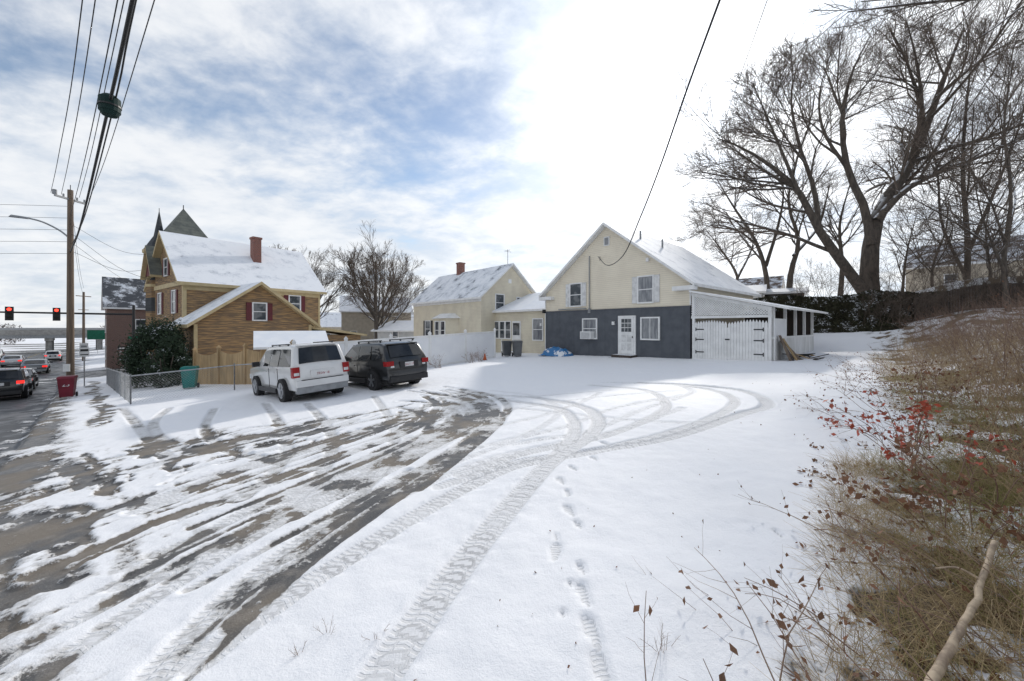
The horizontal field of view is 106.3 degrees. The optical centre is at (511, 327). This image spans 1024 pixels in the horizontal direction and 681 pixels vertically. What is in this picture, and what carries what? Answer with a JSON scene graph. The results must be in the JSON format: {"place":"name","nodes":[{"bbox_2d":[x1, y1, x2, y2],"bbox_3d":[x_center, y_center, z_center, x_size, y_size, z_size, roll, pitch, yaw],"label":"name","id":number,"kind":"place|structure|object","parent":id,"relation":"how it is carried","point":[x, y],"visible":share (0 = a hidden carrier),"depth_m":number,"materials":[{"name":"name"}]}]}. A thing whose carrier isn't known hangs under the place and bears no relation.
{"place":"outdoors","nodes":[
{"label":"outdoors","id":0,"kind":"place"},
{"bbox_2d":[0,276,1023,680],"bbox_3d":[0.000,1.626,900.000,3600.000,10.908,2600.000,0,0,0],"label":"snow covered ground","id":1,"kind":"structure","parent":0,"point":[220,532],"depth_m":3.87,"materials":[{"name":"snow"}]},
{"bbox_2d":[0,349,4,359],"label":"white suv","id":2,"kind":"object","parent":1,"relation":"on","point":[2,353],"visible":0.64,"depth_m":66.65,"materials":[{"name":"paint"}]},
{"bbox_2d":[0,355,27,366],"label":"silver sedan","id":3,"kind":"object","parent":1,"relation":"on","point":[6,360],"visible":0.73,"depth_m":49.56,"materials":[{"name":"paint"}]},
{"bbox_2d":[0,366,36,397],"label":"black crossover","id":4,"kind":"object","parent":1,"relation":"on","point":[15,381],"visible":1,"depth_m":20.59,"materials":[{"name":"paint"}]},
{"bbox_2d":[0,369,28,378],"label":"windows","id":5,"kind":"structure","parent":4,"relation":"in","point":[3,374],"depth_m":20.51,"materials":[{"name":"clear glass"}]},
{"bbox_2d":[25,368,41,388],"bbox_3d":[-34.958,3.597,27.077,4.835,1.465,2.200,-2,-1,42],"label":"black sedan","id":6,"kind":"object","parent":1,"relation":"on","point":[35,381],"visible":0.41,"depth_m":27.03,"materials":[{"name":"paint"}]},
{"bbox_2d":[20,359,52,372],"bbox_3d":[-49.179,3.977,39.675,4.835,1.465,2.200,-2,-1,42],"label":"gray sedan","id":7,"kind":"object","parent":1,"relation":"on","point":[42,365],"visible":0.77,"depth_m":38.55,"materials":[{"name":"paint"}]},
{"bbox_2d":[0,328,104,351],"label":"highway overpass","id":8,"kind":"object","parent":1,"relation":"on","point":[49,335],"visible":0.16,"depth_m":98.80,"materials":[{"name":"concrete"}]},
{"bbox_2d":[1,323,104,344],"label":"distant trees","id":9,"kind":"object","parent":1,"relation":"on","point":[5,340],"visible":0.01,"depth_m":157.51,"materials":[{"name":"plant"}]},
{"bbox_2d":[43,350,63,360],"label":"white crossover","id":10,"kind":"object","parent":1,"relation":"on","point":[53,355],"visible":0.9,"depth_m":59.72,"materials":[{"name":"paint"}]},
{"bbox_2d":[56,375,78,397],"bbox_3d":[-22.026,2.946,19.031,0.634,1.087,0.815,0,0,-40],"label":"maroon trash bin","id":11,"kind":"object","parent":1,"relation":"on","point":[66,384],"visible":0.98,"depth_m":18.81,"materials":[{"name":"plastic"}]},
{"bbox_2d":[0,305,136,350],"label":"traffic signal mast","id":12,"kind":"object","parent":1,"relation":"on","point":[9,312],"visible":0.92,"depth_m":30.67,"materials":[{"name":"black metal"}]},
{"bbox_2d":[52,185,84,374],"bbox_3d":[-29.900,-2.647,26.000,0.922,14.005,1.642,0,0,28],"label":"utility pole","id":13,"kind":"object","parent":1,"relation":"on","point":[69,367],"visible":0.9,"depth_m":25.89,"materials":[{"name":"brown wood"}]},
{"bbox_2d":[9,215,66,236],"bbox_3d":[-30.736,-6.532,25.067,0.248,1.134,2.578,0,0,42],"label":"street lamp","id":14,"kind":"object","parent":13,"relation":"attached to","point":[17,216],"visible":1,"depth_m":24.85,"materials":[{"name":"metal"}]},
{"bbox_2d":[0,0,173,296],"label":"overhead power lines","id":15,"kind":"object","parent":13,"relation":"attached to","point":[109,105],"visible":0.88,"depth_m":10.33,"materials":[{"name":"rubber"}]},
{"bbox_2d":[76,292,90,360],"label":"utility pole","id":16,"kind":"object","parent":1,"relation":"on","point":[83,319],"visible":0.76,"depth_m":57.36,"materials":[{"name":"brown wood"}]},
{"bbox_2d":[79,343,87,370],"bbox_3d":[-43.983,3.072,39.452,0.086,2.950,0.600,0,0,42],"label":"regulatory sign","id":17,"kind":"object","parent":1,"relation":"on","point":[83,345],"visible":0.57,"depth_m":39.44,"materials":[{"name":"metal"}]},
{"bbox_2d":[79,347,88,385],"bbox_3d":[-28.338,2.682,25.445,0.086,2.700,0.450,0,0,42],"label":"parking sign","id":18,"kind":"object","parent":1,"relation":"on","point":[84,352],"visible":0.87,"depth_m":25.44,"materials":[{"name":"metal"}]},
{"bbox_2d":[87,330,104,353],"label":"highway guide sign","id":19,"kind":"object","parent":1,"relation":"on","point":[96,334],"visible":0.88,"depth_m":82.17,"materials":[{"name":"metal"}]},
{"bbox_2d":[105,309,145,368],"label":"walls","id":20,"kind":"structure","parent":1,"relation":"on","point":[117,326],"depth_m":39.41,"materials":[{"name":"red brick"}]},
{"bbox_2d":[101,276,145,310],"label":"roof","id":21,"kind":"structure","parent":20,"relation":"on","point":[119,293],"depth_m":40.49,"materials":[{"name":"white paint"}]},
{"bbox_2d":[105,319,145,359],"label":"windows","id":22,"kind":"structure","parent":20,"relation":"attached to","point":[137,322],"depth_m":40.43,"materials":[{"name":"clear glass"}]},
{"bbox_2d":[108,310,192,388],"bbox_3d":[-19.936,1.176,21.510,3.429,4.370,3.636,0,0,26],"label":"evergreen shrub","id":23,"kind":"object","parent":1,"relation":"on","point":[131,360],"visible":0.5,"depth_m":20.85,"materials":[{"name":"green plant"}]},
{"bbox_2d":[140,331,192,387],"bbox_3d":[-18.136,1.690,20.489,2.347,3.094,2.536,0,0,0],"label":"evergreen shrub","id":24,"kind":"object","parent":1,"relation":"on","point":[169,350],"visible":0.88,"depth_m":20.20,"materials":[{"name":"green plant"}]},
{"bbox_2d":[140,205,207,354],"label":"towers","id":25,"kind":"structure","parent":1,"relation":"on","point":[182,222],"depth_m":28.31,"materials":[{"name":"brown wood"}]},
{"bbox_2d":[106,363,251,403],"bbox_3d":[-19.335,2.657,19.317,19.286,2.510,3.999,0,0,28],"label":"chain link fence","id":26,"kind":"object","parent":1,"relation":"on","point":[112,379],"visible":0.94,"depth_m":16.21,"materials":[{"name":"metal"}]},
{"bbox_2d":[179,366,199,388],"bbox_3d":[-15.620,2.433,18.636,0.634,1.087,0.815,0,0,-29],"label":"teal recycling bin","id":27,"kind":"object","parent":1,"relation":"on","point":[184,376],"visible":0.8,"depth_m":18.37,"materials":[{"name":"plastic"}]},
{"bbox_2d":[192,340,292,384],"bbox_3d":[-13.352,1.911,18.795,8.320,2.744,0.211,0,0,26],"label":"cedar stockade fence","id":28,"kind":"object","parent":1,"relation":"on","point":[246,355],"visible":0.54,"depth_m":19.33,"materials":[{"name":"wood"}]},
{"bbox_2d":[154,246,360,361],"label":"walls","id":29,"kind":"structure","parent":1,"relation":"on","point":[229,328],"depth_m":24.71,"materials":[{"name":"brown wood"}]},
{"bbox_2d":[156,257,304,320],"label":"windows","id":30,"kind":"structure","parent":29,"relation":"attached to","point":[258,311],"depth_m":25.52,"materials":[{"name":"white glass"}]},
{"bbox_2d":[144,231,366,335],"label":"roof","id":31,"kind":"structure","parent":29,"relation":"on","point":[199,261],"depth_m":27.20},
{"bbox_2d":[249,236,261,262],"bbox_3d":[-19.672,-5.550,29.491,0.700,2.700,0.650,0,0,36],"label":"chimney","id":32,"kind":"object","parent":31,"relation":"on","point":[255,249],"visible":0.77,"depth_m":29.30,"materials":[{"name":"brick"}]},
{"bbox_2d":[253,331,328,358],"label":"garden shed","id":33,"kind":"structure","parent":1,"relation":"on","point":[263,341],"depth_m":18.92,"materials":[{"name":"white wood"}]},
{"bbox_2d":[250,341,348,401],"bbox_3d":[-7.801,1.499,13.835,5.019,1.850,2.240,-4,0,43],"label":"white suv","id":34,"kind":"object","parent":1,"relation":"on","point":[285,372],"visible":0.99,"depth_m":12.29,"materials":[{"name":"paint"}]},
{"bbox_2d":[272,243,369,318],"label":"bare maple tree","id":35,"kind":"object","parent":1,"relation":"on","point":[327,282],"visible":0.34,"depth_m":47.22,"materials":[{"name":"brown plant"}]},
{"bbox_2d":[323,327,340,334],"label":"walls","id":36,"kind":"structure","parent":1,"relation":"on","point":[337,328],"depth_m":118.36,"materials":[{"name":"beige"}]},
{"bbox_2d":[320,312,340,326],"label":"roof","id":37,"kind":"structure","parent":36,"relation":"on","point":[331,320],"depth_m":119.43,"materials":[{"name":"white paint"}]},
{"bbox_2d":[316,220,429,338],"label":"bare maple tree","id":38,"kind":"object","parent":1,"relation":"on","point":[374,310],"visible":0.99,"depth_m":45.22,"materials":[{"name":"brown plant"}]},
{"bbox_2d":[341,312,410,339],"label":"walls","id":39,"kind":"structure","parent":1,"relation":"on","point":[352,321],"depth_m":57.44,"materials":[{"name":"beige"}]},
{"bbox_2d":[339,296,412,313],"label":"roof","id":40,"kind":"structure","parent":39,"relation":"on","point":[347,308],"depth_m":58.79,"materials":[{"name":"white paint"}]},
{"bbox_2d":[338,250,418,325],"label":"bare maple tree","id":41,"kind":"object","parent":1,"relation":"on","point":[391,304],"visible":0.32,"depth_m":55.27,"materials":[{"name":"brown plant"}]},
{"bbox_2d":[344,338,427,390],"bbox_3d":[-5.299,1.380,14.948,4.739,1.750,2.180,-4,0,43],"label":"black crossover","id":42,"kind":"object","parent":1,"relation":"on","point":[375,365],"visible":0.85,"depth_m":13.47,"materials":[{"name":"paint"}]},
{"bbox_2d":[352,344,421,359],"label":"windows","id":43,"kind":"structure","parent":42,"relation":"in","point":[404,349],"depth_m":13.56,"materials":[{"name":"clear glass"}]},
{"bbox_2d":[371,320,413,338],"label":"garage","id":44,"kind":"structure","parent":1,"relation":"on","point":[402,328],"depth_m":45.07,"materials":[{"name":"white"}]},
{"bbox_2d":[392,332,398,337],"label":"windows","id":45,"kind":"structure","parent":44,"relation":"in","point":[395,334],"depth_m":44.34,"materials":[{"name":"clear glass"}]},
{"bbox_2d":[292,328,495,367],"bbox_3d":[-5.097,1.392,20.946,0.968,2.739,12.271,0,0,44],"label":"white vinyl fence","id":46,"kind":"object","parent":1,"relation":"on","point":[453,348],"visible":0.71,"depth_m":22.25,"materials":[{"name":"paint"}]},
{"bbox_2d":[427,355,445,367],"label":"dry weed clump","id":47,"kind":"object","parent":1,"relation":"on","point":[436,362],"visible":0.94,"depth_m":20.58,"materials":[{"name":"brown plant"}]},
{"bbox_2d":[461,352,477,362],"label":"dry weed clump","id":48,"kind":"object","parent":1,"relation":"on","point":[470,357],"visible":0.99,"depth_m":22.53,"materials":[{"name":"brown plant"}]},
{"bbox_2d":[413,267,531,335],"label":"walls","id":49,"kind":"structure","parent":1,"relation":"on","point":[469,315],"depth_m":33.19,"materials":[{"name":"beige"}]},
{"bbox_2d":[409,263,535,304],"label":"roof","id":50,"kind":"structure","parent":49,"relation":"on","point":[477,284],"depth_m":34.84,"materials":[{"name":"white paint"}]},
{"bbox_2d":[456,262,465,274],"bbox_3d":[-5.187,-5.560,38.789,0.700,1.920,0.700,0,0,-42],"label":"chimney","id":51,"kind":"object","parent":50,"relation":"on","point":[460,267],"visible":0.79,"depth_m":38.56,"materials":[{"name":"brick"}]},
{"bbox_2d":[423,293,521,335],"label":"windows","id":52,"kind":"structure","parent":49,"relation":"attached to","point":[440,325],"depth_m":33.78,"materials":[{"name":"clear glass"}]},
{"bbox_2d":[502,341,511,355],"bbox_3d":[-0.358,1.454,26.240,0.634,1.087,0.815,0,0,-11],"label":"gray trash bin","id":53,"kind":"object","parent":1,"relation":"on","point":[506,346],"visible":0.96,"depth_m":25.92,"materials":[{"name":"plastic"}]},
{"bbox_2d":[512,340,522,356],"bbox_3d":[0.342,1.424,25.640,0.634,1.087,0.815,0,0,-11],"label":"gray trash bin","id":54,"kind":"object","parent":1,"relation":"on","point":[517,347],"visible":0.97,"depth_m":25.32,"materials":[{"name":"plastic"}]},
{"bbox_2d":[492,293,544,353],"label":"side wing","id":55,"kind":"structure","parent":1,"relation":"on","point":[522,319],"depth_m":29.66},
{"bbox_2d":[540,346,573,356],"bbox_3d":[2.900,1.534,24.900,2.300,0.597,1.100,0,0,40],"label":"blue tarp","id":56,"kind":"object","parent":1,"relation":"on","point":[556,351],"visible":0.98,"depth_m":24.51,"materials":[{"name":"plastic"}]},
{"bbox_2d":[608,315,636,357],"bbox_3d":[6.301,0.710,21.857,1.000,2.780,1.250,0,0,-42],"label":"door and step","id":57,"kind":"structure","parent":1,"relation":"on","point":[626,335],"depth_m":22.05,"materials":[{"name":"white paint"}]},
{"bbox_2d":[539,227,752,358],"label":"walls","id":58,"kind":"structure","parent":1,"relation":"on","point":[610,294],"depth_m":22.84,"materials":[{"name":"beige"}]},
{"bbox_2d":[580,331,593,338],"bbox_3d":[4.708,0.485,24.023,0.448,0.470,0.800,0,0,-42],"label":"air conditioner","id":59,"kind":"object","parent":58,"relation":"attached to","point":[586,334],"visible":1,"depth_m":23.79,"materials":[{"name":"white paint"}]},
{"bbox_2d":[542,231,662,324],"bbox_3d":[6.367,-3.075,25.415,4.360,5.850,7.850,0,0,-42],"label":"conduit and fixtures","id":60,"kind":"object","parent":58,"relation":"attached to","point":[589,308],"visible":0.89,"depth_m":24.13,"materials":[{"name":"grey metal"}]},
{"bbox_2d":[566,274,659,339],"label":"windows","id":61,"kind":"structure","parent":58,"relation":"attached to","point":[645,288],"depth_m":21.56,"materials":[{"name":"white glass"}]},
{"bbox_2d":[539,222,760,296],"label":"roof","id":62,"kind":"structure","parent":58,"relation":"on","point":[688,266],"depth_m":23.69,"materials":[{"name":"white paint"}]},
{"bbox_2d":[668,0,767,243],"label":"telephone cable","id":63,"kind":"object","parent":62,"relation":"attached to","point":[730,103],"visible":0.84,"depth_m":12.64,"materials":[{"name":"rubber"}]},
{"bbox_2d":[598,0,720,265],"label":"service drop cable","id":64,"kind":"object","parent":58,"relation":"attached to","point":[706,35],"visible":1,"depth_m":7.87,"materials":[{"name":"rubber"}]},
{"bbox_2d":[640,626,669,652],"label":"dead weed","id":65,"kind":"object","parent":1,"relation":"on","point":[655,641],"visible":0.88,"depth_m":2.16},
{"bbox_2d":[414,383,896,680],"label":"scattered leaves","id":66,"kind":"object","parent":1,"relation":"on","point":[698,547],"visible":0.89,"depth_m":2.93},
{"bbox_2d":[681,205,792,280],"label":"bare tree","id":67,"kind":"object","parent":1,"relation":"on","point":[716,243],"visible":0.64,"depth_m":40.12,"materials":[{"name":"brown plant"}]},
{"bbox_2d":[666,130,827,296],"bbox_3d":[20.369,-9.949,35.474,13.975,15.390,9.543,0,0,0],"label":"bare tree","id":68,"kind":"object","parent":1,"relation":"on","point":[764,263],"visible":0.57,"depth_m":33.94,"materials":[{"name":"brown plant"}]},
{"bbox_2d":[746,284,766,297],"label":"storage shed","id":69,"kind":"structure","parent":1,"relation":"on","point":[761,289],"depth_m":31.87,"materials":[{"name":"white"}]},
{"bbox_2d":[689,290,827,360],"bbox_3d":[13.456,0.035,20.598,8.550,3.830,4.201,0,0,-42],"label":"white picket carport","id":70,"kind":"object","parent":1,"relation":"on","point":[753,336],"visible":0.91,"depth_m":18.31,"materials":[{"name":"paint"}]},
{"bbox_2d":[764,287,808,299],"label":"storage shed","id":71,"kind":"structure","parent":1,"relation":"on","point":[779,292],"depth_m":32.28,"materials":[{"name":"grey wood"}]},
{"bbox_2d":[743,134,863,287],"bbox_3d":[24.842,-9.703,33.309,11.988,15.039,9.219,0,0,-38],"label":"bare tree","id":72,"kind":"object","parent":1,"relation":"on","point":[798,247],"visible":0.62,"depth_m":32.88,"materials":[{"name":"brown plant"}]},
{"bbox_2d":[778,335,828,360],"bbox_3d":[13.552,1.037,17.811,3.664,1.375,1.738,0,0,-42],"label":"scrap wood pile","id":73,"kind":"object","parent":1,"relation":"on","point":[792,355],"visible":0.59,"depth_m":17.15,"materials":[{"name":"brown wood"}]},
{"bbox_2d":[625,345,1023,680],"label":"bramble","id":74,"kind":"object","parent":1,"relation":"on","point":[993,648],"depth_m":2.28,"materials":[{"name":"plant"}]},
{"bbox_2d":[789,144,885,295],"bbox_3d":[27.264,-7.986,32.004,5.873,11.872,6.389,0,0,-42],"label":"bare tree","id":75,"kind":"object","parent":1,"relation":"on","point":[838,236],"visible":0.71,"depth_m":30.96,"materials":[{"name":"brown plant"}]},
{"bbox_2d":[655,0,1023,293],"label":"bare tree","id":76,"kind":"object","parent":1,"relation":"on","point":[832,249],"visible":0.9,"depth_m":27.34,"materials":[{"name":"brown plant"}]},
{"bbox_2d":[753,289,943,326],"bbox_3d":[21.447,-1.034,26.710,12.452,3.058,0.787,0,0,28],"label":"hedge","id":77,"kind":"object","parent":1,"relation":"on","point":[847,304],"visible":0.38,"depth_m":25.98,"materials":[{"name":"plant"}]},
{"bbox_2d":[814,323,907,332],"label":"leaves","id":78,"kind":"object","parent":1,"relation":"on","point":[841,329],"visible":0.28,"depth_m":24.19,"materials":[{"name":"plant"}]},
{"bbox_2d":[818,393,936,450],"bbox_3d":[4.720,1.164,5.012,0.727,0.772,1.699,0,0,-6],"label":"red leaf shrub","id":79,"kind":"object","parent":1,"relation":"on","point":[922,404],"visible":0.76,"depth_m":4.63,"materials":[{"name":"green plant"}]},
{"bbox_2d":[821,390,948,480],"bbox_3d":[4.198,1.170,4.397,1.058,0.857,0.969,0,0,21],"label":"red leaf shrub","id":80,"kind":"object","parent":1,"relation":"on","point":[897,429],"visible":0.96,"depth_m":4.16,"materials":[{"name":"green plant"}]},
{"bbox_2d":[752,332,1023,680],"bbox_3d":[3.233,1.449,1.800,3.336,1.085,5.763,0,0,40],"label":"dry grass","id":81,"kind":"structure","parent":1,"relation":"on","point":[894,534],"depth_m":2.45,"materials":[{"name":"plant"}]},
{"bbox_2d":[773,0,1023,95],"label":"bare oak tree","id":82,"kind":"object","parent":1,"relation":"on","point":[916,3],"visible":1,"depth_m":5.77,"materials":[{"name":"brown plant"}]},
{"bbox_2d":[782,216,1023,298],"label":"terrace brush","id":83,"kind":"object","parent":1,"relation":"on","point":[923,268],"visible":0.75,"depth_m":26.35,"materials":[{"name":"brown plant"}]},
{"bbox_2d":[792,363,1023,680],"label":"leaf litter","id":84,"kind":"object","parent":1,"relation":"on","point":[873,617],"visible":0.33,"depth_m":3.96,"materials":[{"name":"brown plant"}]},
{"bbox_2d":[827,436,1023,554],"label":"brown leaf shrub","id":85,"kind":"object","parent":1,"relation":"on","point":[922,500],"visible":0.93,"depth_m":2.99,"materials":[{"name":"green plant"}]},
{"bbox_2d":[849,252,1023,331],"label":"fence line brush","id":86,"kind":"object","parent":1,"relation":"on","point":[959,289],"visible":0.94,"depth_m":22.60,"materials":[{"name":"brown plant"}]},
{"bbox_2d":[855,0,1023,279],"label":"bare tree","id":87,"kind":"object","parent":1,"relation":"on","point":[982,107],"visible":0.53,"depth_m":26.78,"materials":[{"name":"brown plant"}]},
{"bbox_2d":[891,348,989,409],"bbox_3d":[7.338,0.861,6.641,1.835,1.142,0.938,0,0,-30],"label":"brown leaf shrub","id":88,"kind":"object","parent":1,"relation":"on","point":[923,378],"visible":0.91,"depth_m":6.54,"materials":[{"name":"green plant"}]},
{"bbox_2d":[862,9,1023,311],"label":"bare tree","id":89,"kind":"object","parent":1,"relation":"on","point":[1009,216],"visible":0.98,"depth_m":20.82,"materials":[{"name":"brown plant"}]},
{"bbox_2d":[863,166,1023,290],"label":"bare tree","id":90,"kind":"object","parent":1,"relation":"on","point":[954,217],"visible":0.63,"depth_m":25.92,"materials":[{"name":"brown plant"}]},
{"bbox_2d":[917,305,971,342],"bbox_3d":[19.577,-0.292,17.168,2.784,2.017,2.043,0,0,-31],"label":"bare bush","id":91,"kind":"object","parent":1,"relation":"on","point":[943,319],"visible":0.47,"depth_m":17.13,"materials":[{"name":"brown plant"}]},
{"bbox_2d":[902,303,989,349],"bbox_3d":[17.009,-0.061,15.486,2.470,2.028,2.769,0,0,0],"label":"bare bush","id":92,"kind":"object","parent":1,"relation":"on","point":[932,328],"visible":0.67,"depth_m":15.56,"materials":[{"name":"brown plant"}]},
{"bbox_2d":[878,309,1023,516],"bbox_3d":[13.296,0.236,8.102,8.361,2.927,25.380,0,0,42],"label":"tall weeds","id":93,"kind":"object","parent":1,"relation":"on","point":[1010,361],"visible":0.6,"depth_m":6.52,"materials":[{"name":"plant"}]},
{"bbox_2d":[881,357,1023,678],"bbox_3d":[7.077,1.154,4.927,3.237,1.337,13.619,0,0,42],"label":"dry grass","id":94,"kind":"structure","parent":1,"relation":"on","point":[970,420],"depth_m":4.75,"materials":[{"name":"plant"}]},
{"bbox_2d":[883,418,1023,506],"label":"red leaf shrub","id":95,"kind":"object","parent":1,"relation":"on","point":[967,454],"visible":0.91,"depth_m":3.53,"materials":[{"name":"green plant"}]},
{"bbox_2d":[885,283,1023,397],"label":"tall brush","id":96,"kind":"object","parent":1,"relation":"on","point":[979,330],"visible":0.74,"depth_m":11.51,"materials":[{"name":"plant"}]},
{"bbox_2d":[886,306,1023,430],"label":"dry reeds","id":97,"kind":"object","parent":1,"relation":"on","point":[947,351],"visible":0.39,"depth_m":10.07,"materials":[{"name":"brown plant"}]},
{"bbox_2d":[889,296,1023,353],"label":"bare bush","id":98,"kind":"object","parent":1,"relation":"on","point":[952,333],"visible":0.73,"depth_m":13.28,"materials":[{"name":"brown plant"}]},
{"bbox_2d":[893,436,1023,531],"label":"brown leaf shrub","id":99,"kind":"object","parent":1,"relation":"on","point":[1001,467],"visible":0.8,"depth_m":3.01,"materials":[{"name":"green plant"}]},
{"bbox_2d":[924,540,997,680],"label":"fallen branch","id":100,"kind":"object","parent":1,"relation":"on","point":[937,670],"visible":0.96,"depth_m":1.95,"materials":[{"name":"wood"}]},
{"bbox_2d":[906,260,1023,291],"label":"walls","id":101,"kind":"structure","parent":1,"relation":"on","point":[910,276],"depth_m":39.88,"materials":[{"name":"beige"}]},
{"bbox_2d":[901,235,1023,269],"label":"roof","id":102,"kind":"structure","parent":101,"relation":"on","point":[962,254],"depth_m":39.96,"materials":[{"name":"snow"},{"name":"gray shingle"},{"name":"white paint"}]},
{"bbox_2d":[914,282,1023,320],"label":"old wood fence","id":103,"kind":"object","parent":1,"relation":"on","point":[964,299],"visible":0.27,"depth_m":23.06,"materials":[{"name":"wood"}]},
{"bbox_2d":[957,288,1023,344],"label":"bare bush","id":104,"kind":"object","parent":1,"relation":"on","point":[1001,316],"visible":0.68,"depth_m":10.76,"materials":[{"name":"brown plant"}]},
{"bbox_2d":[968,269,1023,336],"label":"bare bush","id":105,"kind":"object","parent":1,"relation":"on","point":[1006,307],"visible":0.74,"depth_m":8.96,"materials":[{"name":"brown plant"}]},
{"bbox_2d":[0,0,1023,327],"label":"sky","id":106,"kind":"structure","parent":0,"point":[470,132],"materials":[{"name":"white"}]},
{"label":"walls","id":107,"kind":"object","parent":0,"visible":0},
{"bbox_2d":[739,276,784,288],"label":"roof","id":108,"kind":"structure","parent":107,"relation":"on","point":[777,282],"depth_m":57.16,"materials":[{"name":"white paint"}]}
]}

